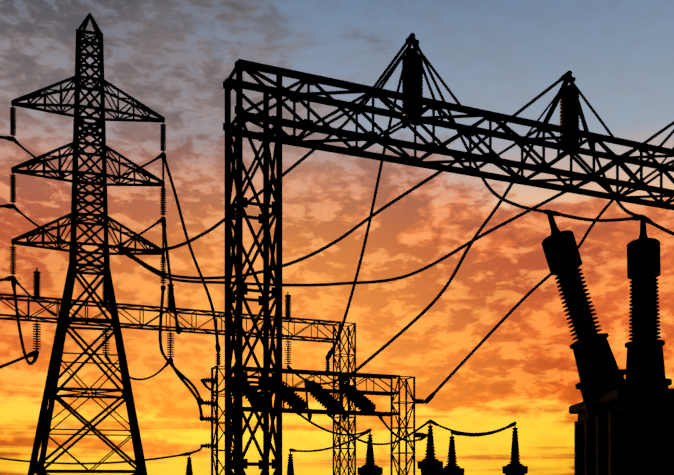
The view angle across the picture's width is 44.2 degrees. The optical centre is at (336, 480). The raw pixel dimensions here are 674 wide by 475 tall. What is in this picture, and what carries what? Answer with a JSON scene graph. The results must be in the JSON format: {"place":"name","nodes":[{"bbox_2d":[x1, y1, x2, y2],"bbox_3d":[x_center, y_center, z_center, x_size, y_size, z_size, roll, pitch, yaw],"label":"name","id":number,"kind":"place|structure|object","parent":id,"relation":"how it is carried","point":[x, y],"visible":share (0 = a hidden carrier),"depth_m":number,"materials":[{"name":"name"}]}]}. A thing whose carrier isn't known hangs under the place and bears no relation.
{"place":"outdoors","nodes":[
{"label":"outdoors","id":0,"kind":"place"},
{"bbox_2d":[10,107,165,286],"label":"pylon insulators","id":1,"kind":"object","parent":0,"point":[13,177],"visible":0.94,"depth_m":44.58,"materials":[{"name":"black ceramic"}]},
{"bbox_2d":[32,267,291,364],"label":"gantry insulators","id":2,"kind":"object","parent":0,"point":[37,283],"visible":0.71,"depth_m":49.38,"materials":[{"name":"black ceramic"}]},
{"bbox_2d":[243,383,375,415],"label":"switch insulators","id":3,"kind":"object","parent":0,"point":[360,401],"visible":0.71,"depth_m":33.02,"materials":[{"name":"black ceramic"}]},
{"bbox_2d":[271,380,349,392],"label":"switch caps","id":4,"kind":"object","parent":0,"point":[311,384],"visible":0.21,"depth_m":32.90,"materials":[{"name":"black metal"}]},
{"bbox_2d":[203,351,425,448],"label":"switch frame supports","id":5,"kind":"object","parent":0,"point":[327,368],"visible":0.9,"depth_m":31.11,"materials":[{"name":"black ceramic"}]},
{"bbox_2d":[0,0,673,474],"label":"sky","id":6,"kind":"structure","parent":0,"point":[174,57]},
{"bbox_2d":[402,48,579,147],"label":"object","id":7,"kind":"object","parent":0,"point":[412,71],"visible":0.85,"depth_m":26.43,"materials":[{"name":"black ceramic"}]},
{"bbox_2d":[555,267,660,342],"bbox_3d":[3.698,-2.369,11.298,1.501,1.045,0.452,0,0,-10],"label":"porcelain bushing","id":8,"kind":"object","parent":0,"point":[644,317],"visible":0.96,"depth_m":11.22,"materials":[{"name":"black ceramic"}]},
{"bbox_2d":[569,388,673,474],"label":"transformer tank","id":9,"kind":"object","parent":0,"point":[628,432],"visible":0.96,"depth_m":10.03,"materials":[{"name":"metal"}]},
{"bbox_2d":[541,210,671,418],"bbox_3d":[3.673,-2.251,11.322,1.799,2.832,0.881,0,0,2],"label":"metal bushing","id":10,"kind":"object","parent":9,"relation":"on","point":[600,372],"visible":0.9,"depth_m":11.14,"materials":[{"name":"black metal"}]},
{"label":"ground","id":11,"kind":"structure","parent":0,"visible":0},
{"bbox_2d":[11,13,164,474],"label":"pylon","id":12,"kind":"object","parent":11,"relation":"on","point":[44,429],"visible":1,"depth_m":44.94,"materials":[{"name":"metal"}]},
{"bbox_2d":[5,32,653,455],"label":"conductor clamps","id":13,"kind":"object","parent":12,"relation":"attached to","point":[13,280],"visible":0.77,"depth_m":39.55,"materials":[{"name":"black metal"}]},
{"bbox_2d":[0,36,673,464],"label":"conductors","id":14,"kind":"object","parent":13,"relation":"attached to","point":[170,276],"visible":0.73,"depth_m":34.33,"materials":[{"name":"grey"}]},
{"bbox_2d":[0,293,355,474],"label":"gantry","id":15,"kind":"object","parent":11,"relation":"on","point":[169,310],"visible":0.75,"depth_m":52.34,"materials":[{"name":"metal"}]},
{"bbox_2d":[211,365,414,474],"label":"switch frame","id":16,"kind":"object","parent":11,"relation":"on","point":[391,394],"visible":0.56,"depth_m":33.51,"materials":[{"name":"black metal"}]},
{"bbox_2d":[357,459,527,474],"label":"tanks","id":17,"kind":"object","parent":11,"relation":"on","point":[430,466],"visible":1,"depth_m":39.01,"materials":[{"name":"metal"}]},
{"bbox_2d":[185,423,520,474],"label":"bushings","id":18,"kind":"object","parent":17,"relation":"on","point":[452,456],"visible":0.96,"depth_m":39.35,"materials":[{"name":"brown ceramic"}]},
{"bbox_2d":[223,37,673,474],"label":"gantry","id":19,"kind":"object","parent":11,"relation":"on","point":[277,135],"visible":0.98,"depth_m":25.10,"materials":[{"name":"metal"}]}
]}

